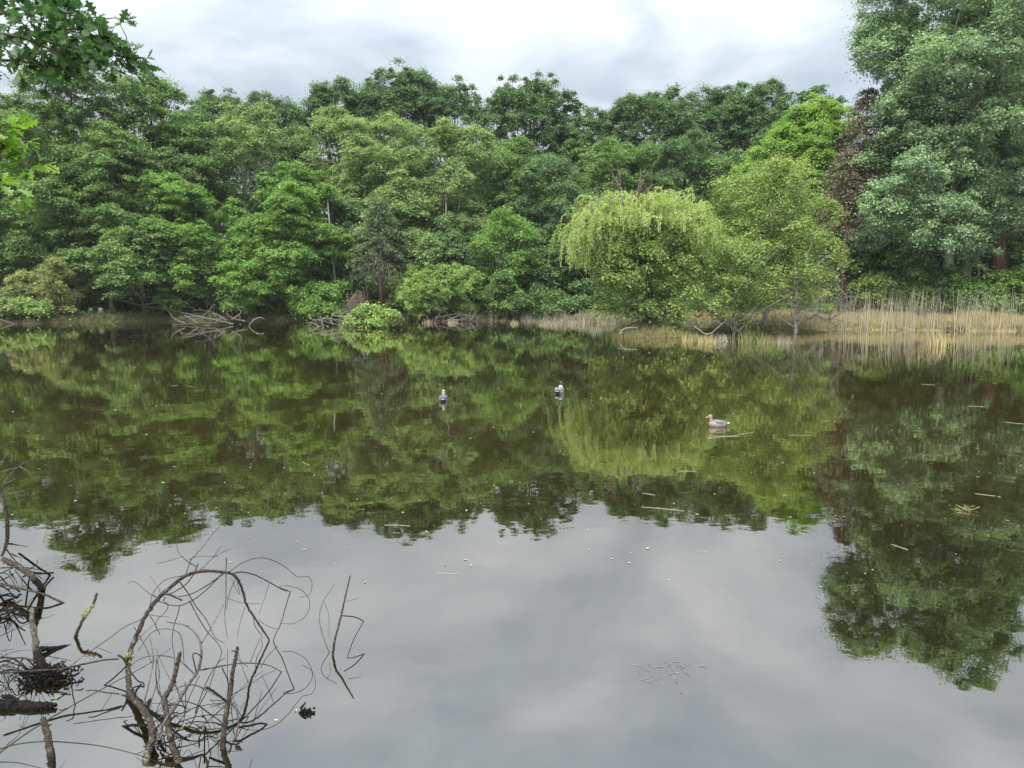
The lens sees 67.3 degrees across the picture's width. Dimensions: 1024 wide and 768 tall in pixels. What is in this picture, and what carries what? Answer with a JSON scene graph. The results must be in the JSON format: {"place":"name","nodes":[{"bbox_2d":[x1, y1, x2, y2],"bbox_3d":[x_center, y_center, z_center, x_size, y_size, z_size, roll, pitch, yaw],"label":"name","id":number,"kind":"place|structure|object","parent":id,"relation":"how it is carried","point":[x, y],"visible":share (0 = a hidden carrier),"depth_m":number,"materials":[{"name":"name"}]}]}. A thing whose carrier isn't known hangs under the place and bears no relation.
{"place":"outdoors","nodes":[
{"label":"outdoors","id":0,"kind":"place"},
{"bbox_2d":[0,0,1016,275],"label":"sky","id":1,"kind":"structure","parent":0,"point":[601,51],"materials":[{"name":"white"}]},
{"bbox_2d":[0,320,1023,767],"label":"water","id":2,"kind":"structure","parent":0,"point":[530,622],"depth_m":7.66,"materials":[{"name":"grey liquid"}]},
{"bbox_2d":[0,453,35,522],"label":"leaning twig","id":3,"kind":"object","parent":2,"relation":"on","point":[5,511],"visible":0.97,"depth_m":8.36,"materials":[{"name":"brown wood"}]},
{"bbox_2d":[0,553,50,590],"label":"driftwood branch","id":4,"kind":"object","parent":2,"relation":"in","point":[33,578],"visible":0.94,"depth_m":6.38,"materials":[{"name":"brown plant"}]},
{"bbox_2d":[0,562,53,620],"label":"brush pile","id":5,"kind":"object","parent":2,"relation":"on","point":[7,600],"visible":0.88,"depth_m":6.14,"materials":[{"name":"brown plant"}]},
{"bbox_2d":[0,694,56,711],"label":"fallen log","id":6,"kind":"object","parent":2,"relation":"in","point":[11,703],"visible":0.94,"depth_m":4.61,"materials":[{"name":"black wood"}]},
{"bbox_2d":[0,645,70,701],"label":"brush pile","id":7,"kind":"object","parent":2,"relation":"on","point":[12,658],"visible":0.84,"depth_m":5.05,"materials":[{"name":"black wood"}]},
{"bbox_2d":[40,717,55,767],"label":"post stick","id":8,"kind":"object","parent":2,"relation":"in","point":[50,750],"visible":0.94,"depth_m":4.01,"materials":[{"name":"wood"}]},
{"bbox_2d":[15,660,83,689],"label":"root clump","id":9,"kind":"object","parent":2,"relation":"in","point":[44,677],"visible":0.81,"depth_m":4.93,"materials":[{"name":"black wood"}]},
{"bbox_2d":[29,607,71,667],"bbox_3d":[-3.193,1.759,5.227,0.264,0.360,0.447,-2,7,-14],"label":"broken stump","id":10,"kind":"object","parent":2,"relation":"in","point":[38,651],"visible":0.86,"depth_m":5.31,"materials":[{"name":"wood"}]},
{"bbox_2d":[0,648,170,752],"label":"rush stem","id":11,"kind":"object","parent":2,"relation":"in","point":[72,705],"visible":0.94,"depth_m":3.50,"materials":[{"name":"brown plant"}]},
{"bbox_2d":[0,522,311,765],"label":"arched branch","id":12,"kind":"object","parent":2,"relation":"in","point":[127,659],"visible":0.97,"depth_m":5.08,"materials":[{"name":"brown plant"}]},
{"bbox_2d":[129,692,242,753],"bbox_3d":[-1.840,1.927,4.330,0.606,0.261,0.703,-3,7,-20],"label":"brush pile","id":13,"kind":"object","parent":2,"relation":"on","point":[165,742],"visible":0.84,"depth_m":4.28,"materials":[{"name":"black wood"}]},
{"bbox_2d":[122,604,281,762],"bbox_3d":[-1.998,1.694,4.636,0.774,0.593,1.065,2,7,13],"label":"forked branch","id":14,"kind":"object","parent":2,"relation":"in","point":[166,722],"visible":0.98,"depth_m":4.43,"materials":[{"name":"brown plant"}]},
{"bbox_2d":[172,295,245,324],"bbox_3d":[-21.430,-5.214,54.383,5.151,2.731,2.717,0,7,0],"label":"driftwood","id":15,"kind":"object","parent":2,"relation":"on","point":[210,319],"visible":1,"depth_m":54.38,"materials":[{"name":"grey wood"}]},
{"bbox_2d":[172,639,275,749],"bbox_3d":[-1.531,1.718,4.733,0.683,0.585,1.027,4,8,30],"label":"upright snag","id":16,"kind":"object","parent":2,"relation":"in","point":[225,715],"visible":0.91,"depth_m":4.30,"materials":[{"name":"brown plant"}]},
{"bbox_2d":[319,576,363,657],"bbox_3d":[-1.217,1.644,5.361,0.300,0.508,0.460,0,7,0],"label":"stick","id":17,"kind":"object","parent":2,"relation":"on","point":[334,642],"visible":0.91,"depth_m":5.40,"materials":[{"name":"brown wood"}]},
{"bbox_2d":[339,300,404,327],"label":"shrub","id":18,"kind":"object","parent":2,"relation":"in","point":[373,315],"visible":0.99,"depth_m":50.45,"materials":[{"name":"green plant"}]},
{"bbox_2d":[0,293,1023,337],"bbox_3d":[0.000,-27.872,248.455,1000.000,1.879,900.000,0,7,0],"label":"ground","id":19,"kind":"structure","parent":0,"point":[1019,328],"depth_m":56.27,"materials":[{"name":"soil"}]},
{"bbox_2d":[0,268,54,312],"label":"shrub","id":20,"kind":"object","parent":19,"relation":"on","point":[23,282],"visible":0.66,"depth_m":59.67,"materials":[{"name":"green plant"}]},
{"bbox_2d":[0,294,55,319],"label":"shrub","id":21,"kind":"object","parent":19,"relation":"on","point":[34,307],"visible":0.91,"depth_m":57.23,"materials":[{"name":"green plant"}]},
{"bbox_2d":[0,156,72,294],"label":"tree","id":22,"kind":"object","parent":19,"relation":"on","point":[4,268],"visible":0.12,"depth_m":66.10,"materials":[{"name":"green plant"}]},
{"bbox_2d":[0,91,98,281],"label":"tree","id":23,"kind":"object","parent":19,"relation":"on","point":[10,103],"visible":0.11,"depth_m":65.28,"materials":[{"name":"green plant"}]},
{"bbox_2d":[28,255,82,319],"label":"shrub","id":24,"kind":"object","parent":19,"relation":"on","point":[52,283],"visible":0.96,"depth_m":59.35,"materials":[{"name":"green plant"}]},
{"bbox_2d":[0,131,120,309],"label":"tree","id":25,"kind":"object","parent":19,"relation":"on","point":[13,254],"visible":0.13,"depth_m":64.01,"materials":[{"name":"green plant"}]},
{"bbox_2d":[0,184,126,300],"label":"tree","id":26,"kind":"object","parent":19,"relation":"on","point":[21,266],"visible":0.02,"depth_m":66.47,"materials":[{"name":"green plant"}]},
{"bbox_2d":[0,42,140,311],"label":"tree","id":27,"kind":"object","parent":19,"relation":"on","point":[56,106],"visible":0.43,"depth_m":62.71,"materials":[{"name":"green plant"}]},
{"bbox_2d":[0,0,164,216],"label":"overhanging oak","id":28,"kind":"object","parent":19,"relation":"on","point":[90,50],"visible":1,"depth_m":4.97,"materials":[{"name":"green plant"}]},
{"bbox_2d":[0,120,215,311],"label":"tree","id":29,"kind":"object","parent":19,"relation":"on","point":[87,147],"visible":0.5,"depth_m":61.81,"materials":[{"name":"green plant"}]},
{"bbox_2d":[36,212,239,315],"bbox_3d":[-30.391,-9.459,63.372,14.474,9.019,11.577,3,8,22],"label":"tree","id":30,"kind":"object","parent":19,"relation":"on","point":[116,275],"visible":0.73,"depth_m":60.81,"materials":[{"name":"green plant"}]},
{"bbox_2d":[83,70,230,310],"bbox_3d":[-31.086,-16.540,66.892,9.710,20.821,11.589,7,10,43],"label":"tree","id":31,"kind":"object","parent":19,"relation":"on","point":[158,103],"visible":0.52,"depth_m":64.55,"materials":[{"name":"green plant"}]},
{"bbox_2d":[97,167,250,312],"bbox_3d":[-27.980,-11.319,63.629,12.976,12.831,9.535,2,7,16],"label":"tree","id":32,"kind":"object","parent":19,"relation":"on","point":[167,205],"visible":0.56,"depth_m":62.07,"materials":[{"name":"green plant"}]},
{"bbox_2d":[140,115,254,309],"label":"tree","id":33,"kind":"object","parent":19,"relation":"on","point":[203,162],"visible":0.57,"depth_m":66.60,"materials":[{"name":"green plant"}]},
{"bbox_2d":[166,103,237,298],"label":"tree","id":34,"kind":"object","parent":19,"relation":"on","point":[207,118],"visible":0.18,"depth_m":71.25,"materials":[{"name":"green plant"}]},
{"bbox_2d":[151,86,262,232],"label":"tree","id":35,"kind":"object","parent":19,"relation":"on","point":[210,100],"visible":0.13,"depth_m":76.53,"materials":[{"name":"green plant"}]},
{"bbox_2d":[178,256,249,314],"bbox_3d":[-24.714,-8.256,63.802,5.833,5.403,4.749,-3,7,-21],"label":"shrub","id":36,"kind":"object","parent":19,"relation":"on","point":[206,274],"visible":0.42,"depth_m":62.54,"materials":[{"name":"green plant"}]},
{"bbox_2d":[207,274,272,319],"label":"shrub","id":37,"kind":"object","parent":19,"relation":"on","point":[228,304],"visible":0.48,"depth_m":62.47,"materials":[{"name":"green plant"}]},
{"bbox_2d":[191,101,291,308],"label":"tree","id":38,"kind":"object","parent":19,"relation":"on","point":[231,122],"visible":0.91,"depth_m":69.11,"materials":[{"name":"green plant"}]},
{"bbox_2d":[232,88,319,209],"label":"tree","id":39,"kind":"object","parent":19,"relation":"on","point":[289,112],"visible":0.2,"depth_m":79.78,"materials":[{"name":"green plant"}]},
{"bbox_2d":[199,210,361,313],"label":"tree","id":40,"kind":"object","parent":19,"relation":"on","point":[244,255],"visible":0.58,"depth_m":62.21,"materials":[{"name":"green plant"}]},
{"bbox_2d":[245,123,333,260],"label":"tree","id":41,"kind":"object","parent":19,"relation":"on","point":[292,151],"visible":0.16,"depth_m":75.38,"materials":[{"name":"green plant"}]},
{"bbox_2d":[227,159,360,313],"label":"tree","id":42,"kind":"object","parent":19,"relation":"on","point":[289,187],"visible":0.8,"depth_m":62.41,"materials":[{"name":"green plant"}]},
{"bbox_2d":[281,279,356,321],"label":"shrub","id":43,"kind":"object","parent":19,"relation":"on","point":[315,298],"visible":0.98,"depth_m":61.49,"materials":[{"name":"green plant"}]},
{"bbox_2d":[292,73,381,250],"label":"tree","id":44,"kind":"object","parent":19,"relation":"on","point":[332,94],"visible":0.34,"depth_m":81.76,"materials":[{"name":"green plant"}]},
{"bbox_2d":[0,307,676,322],"bbox_3d":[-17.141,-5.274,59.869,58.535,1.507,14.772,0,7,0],"label":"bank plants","id":45,"kind":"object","parent":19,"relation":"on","point":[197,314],"visible":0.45,"depth_m":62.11,"materials":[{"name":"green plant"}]},
{"bbox_2d":[285,103,394,306],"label":"tree","id":46,"kind":"object","parent":19,"relation":"on","point":[349,124],"visible":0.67,"depth_m":67.98,"materials":[{"name":"green plant"}]},
{"bbox_2d":[312,192,401,303],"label":"tree","id":47,"kind":"object","parent":19,"relation":"on","point":[349,215],"visible":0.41,"depth_m":65.72,"materials":[{"name":"green plant"}]},
{"bbox_2d":[339,291,376,319],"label":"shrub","id":48,"kind":"object","parent":19,"relation":"on","point":[353,302],"visible":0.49,"depth_m":62.49,"materials":[{"name":"brown plant"}]},
{"bbox_2d":[0,308,724,326],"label":"bank grass","id":49,"kind":"structure","parent":19,"relation":"on","point":[252,318],"depth_m":62.06,"materials":[{"name":"green plant"}]},
{"bbox_2d":[343,199,419,306],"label":"spruce tree","id":50,"kind":"object","parent":19,"relation":"on","point":[381,273],"visible":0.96,"depth_m":62.12,"materials":[{"name":"green plant"}]},
{"bbox_2d":[330,108,439,308],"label":"tree","id":51,"kind":"object","parent":19,"relation":"on","point":[380,149],"visible":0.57,"depth_m":66.78,"materials":[{"name":"green plant"}]},
{"bbox_2d":[329,57,460,268],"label":"tree","id":52,"kind":"object","parent":19,"relation":"on","point":[403,93],"visible":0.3,"depth_m":82.53,"materials":[{"name":"green plant"}]},
{"bbox_2d":[377,272,427,316],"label":"shrub","id":53,"kind":"object","parent":19,"relation":"on","point":[395,284],"visible":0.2,"depth_m":63.25,"materials":[{"name":"green plant"}]},
{"bbox_2d":[341,174,493,275],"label":"tree","id":54,"kind":"object","parent":19,"relation":"on","point":[398,209],"visible":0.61,"depth_m":65.12,"materials":[{"name":"green plant"}]},
{"bbox_2d":[389,260,490,320],"bbox_3d":[-5.538,-7.514,62.704,9.660,5.014,8.355,0,7,0],"label":"shrub","id":55,"kind":"object","parent":19,"relation":"on","point":[427,283],"visible":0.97,"depth_m":60.98,"materials":[{"name":"green plant"}]},
{"bbox_2d":[375,213,507,310],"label":"tree","id":56,"kind":"object","parent":19,"relation":"on","point":[453,238],"visible":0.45,"depth_m":64.37,"materials":[{"name":"green plant"}]},
{"bbox_2d":[384,115,511,287],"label":"tree","id":57,"kind":"object","parent":19,"relation":"on","point":[445,136],"visible":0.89,"depth_m":65.88,"materials":[{"name":"green plant"}]},
{"bbox_2d":[420,73,487,218],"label":"tree","id":58,"kind":"object","parent":19,"relation":"on","point":[455,98],"visible":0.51,"depth_m":83.06,"materials":[{"name":"green plant"}]},
{"bbox_2d":[467,268,525,319],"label":"shrub","id":59,"kind":"object","parent":19,"relation":"on","point":[494,292],"visible":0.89,"depth_m":61.21,"materials":[{"name":"green plant"}]},
{"bbox_2d":[0,155,996,302],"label":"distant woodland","id":60,"kind":"object","parent":19,"relation":"on","point":[239,189],"depth_m":95.37,"materials":[{"name":"green plant"}]},
{"bbox_2d":[458,134,543,261],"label":"tree","id":61,"kind":"object","parent":19,"relation":"on","point":[505,176],"visible":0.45,"depth_m":68.91,"materials":[{"name":"green plant"}]},
{"bbox_2d":[463,205,550,306],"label":"tree","id":62,"kind":"object","parent":19,"relation":"on","point":[505,221],"visible":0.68,"depth_m":62.33,"materials":[{"name":"green plant"}]},
{"bbox_2d":[0,270,1023,316],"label":"undergrowth","id":63,"kind":"object","parent":19,"relation":"on","point":[98,303],"visible":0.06,"depth_m":64.28,"materials":[{"name":"green plant"}]},
{"bbox_2d":[415,306,615,323],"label":"sedge","id":64,"kind":"object","parent":19,"relation":"on","point":[574,315],"visible":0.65,"depth_m":59.66,"materials":[{"name":"green plant"}]},
{"bbox_2d":[468,135,563,261],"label":"tree","id":65,"kind":"object","parent":19,"relation":"on","point":[539,151],"visible":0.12,"depth_m":75.50,"materials":[{"name":"green plant"}]},
{"bbox_2d":[489,224,559,311],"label":"tree","id":66,"kind":"object","parent":19,"relation":"on","point":[530,287],"visible":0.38,"depth_m":63.95,"materials":[{"name":"green plant"}]},
{"bbox_2d":[460,69,593,232],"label":"tree","id":67,"kind":"object","parent":19,"relation":"on","point":[534,99],"visible":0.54,"depth_m":77.28,"materials":[{"name":"green plant"}]},
{"bbox_2d":[488,149,598,296],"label":"tree","id":68,"kind":"object","parent":19,"relation":"on","point":[563,203],"visible":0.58,"depth_m":65.48,"materials":[{"name":"green plant"}]},
{"bbox_2d":[509,287,592,321],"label":"shrub","id":69,"kind":"object","parent":19,"relation":"on","point":[551,301],"visible":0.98,"depth_m":60.68,"materials":[{"name":"green plant"}]},
{"bbox_2d":[525,211,620,309],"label":"tree","id":70,"kind":"object","parent":19,"relation":"on","point":[576,286],"visible":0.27,"depth_m":64.16,"materials":[{"name":"green plant"}]},
{"bbox_2d":[540,134,633,279],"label":"tree","id":71,"kind":"object","parent":19,"relation":"on","point":[578,150],"visible":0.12,"depth_m":76.85,"materials":[{"name":"green plant"}]},
{"bbox_2d":[560,102,621,200],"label":"tree","id":72,"kind":"object","parent":19,"relation":"on","point":[592,123],"visible":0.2,"depth_m":81.91,"materials":[{"name":"green plant"}]},
{"bbox_2d":[544,137,678,308],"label":"tree","id":73,"kind":"object","parent":19,"relation":"on","point":[636,158],"visible":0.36,"depth_m":69.33,"materials":[{"name":"green plant"}]},
{"bbox_2d":[548,160,722,323],"bbox_3d":[6.691,-7.344,41.737,9.564,8.722,8.323,0,7,0],"label":"willow tree","id":74,"kind":"object","parent":19,"relation":"on","point":[595,221],"visible":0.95,"depth_m":39.59,"materials":[{"name":"green plant"}]},
{"bbox_2d":[569,217,720,331],"bbox_3d":[7.008,-5.882,40.855,8.308,6.434,5.230,0,7,0],"label":"shrub","id":75,"kind":"object","parent":19,"relation":"on","point":[628,275],"visible":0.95,"depth_m":40.22,"materials":[{"name":"green plant"}]},
{"bbox_2d":[594,79,710,267],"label":"tree","id":76,"kind":"object","parent":19,"relation":"on","point":[650,109],"visible":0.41,"depth_m":78.30,"materials":[{"name":"green plant"}]},
{"bbox_2d":[632,125,735,301],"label":"tree","id":77,"kind":"object","parent":19,"relation":"on","point":[678,172],"visible":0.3,"depth_m":72.72,"materials":[{"name":"green plant"}]},
{"bbox_2d":[657,81,766,291],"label":"tree","id":78,"kind":"object","parent":19,"relation":"on","point":[708,111],"visible":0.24,"depth_m":80.85,"materials":[{"name":"green plant"}]},
{"bbox_2d":[606,318,838,337],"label":"islet grass","id":79,"kind":"structure","parent":19,"relation":"on","point":[689,330],"depth_m":41.86,"materials":[{"name":"plant"}]},
{"bbox_2d":[679,147,782,291],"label":"tree","id":80,"kind":"object","parent":19,"relation":"on","point":[727,163],"visible":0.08,"depth_m":70.99,"materials":[{"name":"green plant"}]},
{"bbox_2d":[679,225,797,334],"bbox_3d":[12.019,-5.494,42.564,6.992,6.483,6.485,0,7,0],"label":"shrub","id":81,"kind":"object","parent":19,"relation":"on","point":[740,279],"visible":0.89,"depth_m":41.61,"materials":[{"name":"green plant"}]},
{"bbox_2d":[713,75,799,202],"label":"tree","id":82,"kind":"object","parent":19,"relation":"on","point":[754,101],"visible":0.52,"depth_m":79.22,"materials":[{"name":"green plant"}]},
{"bbox_2d":[693,142,853,328],"bbox_3d":[14.999,-8.205,44.798,9.080,10.628,8.416,4,8,29],"label":"birch tree","id":83,"kind":"object","parent":19,"relation":"on","point":[778,176],"visible":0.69,"depth_m":43.30,"materials":[{"name":"green plant"}]},
{"bbox_2d":[720,131,858,309],"bbox_3d":[21.946,-12.646,61.494,12.425,14.265,8.956,3,8,23],"label":"tree","id":84,"kind":"object","parent":19,"relation":"on","point":[815,153],"visible":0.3,"depth_m":59.02,"materials":[{"name":"green plant"}]},
{"bbox_2d":[755,227,860,333],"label":"birch tree","id":85,"kind":"object","parent":19,"relation":"on","point":[816,271],"visible":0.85,"depth_m":42.23,"materials":[{"name":"green plant"}]},
{"bbox_2d":[758,92,865,305],"bbox_3d":[23.591,-14.146,61.132,9.169,17.437,7.177,0,7,0],"label":"tree","id":86,"kind":"object","parent":19,"relation":"on","point":[804,116],"visible":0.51,"depth_m":59.31,"materials":[{"name":"green plant"}]},
{"bbox_2d":[788,83,859,238],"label":"tree","id":87,"kind":"object","parent":19,"relation":"on","point":[816,89],"visible":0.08,"depth_m":85.70,"materials":[{"name":"green plant"}]},
{"bbox_2d":[784,250,865,332],"bbox_3d":[17.794,-5.047,44.150,4.997,5.805,3.661,0,7,0],"label":"shrub","id":88,"kind":"object","parent":19,"relation":"on","point":[839,299],"visible":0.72,"depth_m":44.20,"materials":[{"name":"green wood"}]},
{"bbox_2d":[789,190,870,312],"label":"tree","id":89,"kind":"object","parent":19,"relation":"on","point":[810,224],"visible":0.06,"depth_m":58.15,"materials":[{"name":"green plant"}]},
{"bbox_2d":[684,307,1023,331],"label":"sedge","id":90,"kind":"object","parent":19,"relation":"on","point":[773,316],"visible":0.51,"depth_m":49.35,"materials":[{"name":"plant"}]},
{"bbox_2d":[807,148,900,315],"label":"tree","id":91,"kind":"object","parent":19,"relation":"on","point":[845,227],"visible":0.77,"depth_m":52.50,"materials":[{"name":"red plant"}]},
{"bbox_2d":[814,86,906,310],"bbox_3d":[24.657,-12.532,53.950,6.710,16.060,6.412,0,7,0],"label":"larch tree","id":92,"kind":"object","parent":19,"relation":"on","point":[861,103],"visible":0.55,"depth_m":52.83,"materials":[{"name":"red plant"}]},
{"bbox_2d":[823,211,944,298],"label":"tree","id":93,"kind":"object","parent":19,"relation":"on","point":[886,259],"visible":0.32,"depth_m":52.81,"materials":[{"name":"green plant"}]},
{"bbox_2d":[845,269,938,314],"bbox_3d":[25.786,-6.065,53.053,6.016,3.937,5.472,0,7,0],"label":"shrub","id":94,"kind":"object","parent":19,"relation":"on","point":[876,282],"visible":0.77,"depth_m":51.68,"materials":[{"name":"green plant"}]},
{"bbox_2d":[791,277,1023,331],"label":"reeds","id":95,"kind":"object","parent":19,"relation":"on","point":[902,315],"visible":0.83,"depth_m":47.88,"materials":[{"name":"beige plant"}]},
{"bbox_2d":[825,118,1023,314],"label":"tree","id":96,"kind":"object","parent":19,"relation":"on","point":[919,166],"visible":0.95,"depth_m":49.05,"materials":[{"name":"green plant"}]},
{"bbox_2d":[840,0,1023,313],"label":"tree","id":97,"kind":"object","parent":19,"relation":"on","point":[918,49],"visible":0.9,"depth_m":48.83,"materials":[{"name":"green plant"}]},
{"bbox_2d":[874,260,990,314],"bbox_3d":[28.683,-6.130,52.776,7.750,5.260,6.473,0,7,0],"label":"shrub","id":98,"kind":"object","parent":19,"relation":"on","point":[952,282],"visible":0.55,"depth_m":51.24,"materials":[{"name":"green plant"}]},
{"bbox_2d":[927,193,1023,277],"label":"tree","id":99,"kind":"object","parent":19,"relation":"on","point":[1016,250],"visible":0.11,"depth_m":52.41,"materials":[{"name":"green plant"}]},
{"bbox_2d":[928,101,1023,273],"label":"tree","id":100,"kind":"object","parent":19,"relation":"on","point":[1003,143],"visible":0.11,"depth_m":52.98,"materials":[{"name":"green plant"}]},
{"bbox_2d":[938,274,1015,314],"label":"shrub","id":101,"kind":"object","parent":19,"relation":"on","point":[980,281],"visible":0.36,"depth_m":51.03,"materials":[{"name":"green plant"}]},
{"bbox_2d":[958,145,1023,289],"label":"tree","id":102,"kind":"object","parent":19,"relation":"on","point":[1019,234],"visible":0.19,"depth_m":52.45,"materials":[{"name":"green plant"}]},
{"bbox_2d":[968,44,1022,195],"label":"tree","id":103,"kind":"object","parent":19,"relation":"on","point":[1005,133],"visible":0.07,"depth_m":53.33,"materials":[{"name":"green plant"}]},
{"bbox_2d":[970,266,1023,313],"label":"shrub","id":104,"kind":"object","parent":19,"relation":"on","point":[997,278],"visible":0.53,"depth_m":51.37,"materials":[{"name":"green plant"}]},
{"bbox_2d":[987,201,1010,315],"bbox_3d":[33.046,-8.500,52.949,2.395,8.339,1.552,6,9,40],"label":"bare trunk","id":105,"kind":"object","parent":19,"relation":"on","point":[999,262],"visible":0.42,"depth_m":52.44,"materials":[{"name":"brown plant"}]},
{"bbox_2d":[1005,262,1023,308],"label":"shrub","id":106,"kind":"object","parent":19,"relation":"on","point":[1017,282],"visible":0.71,"depth_m":51.09,"materials":[{"name":"green plant"}]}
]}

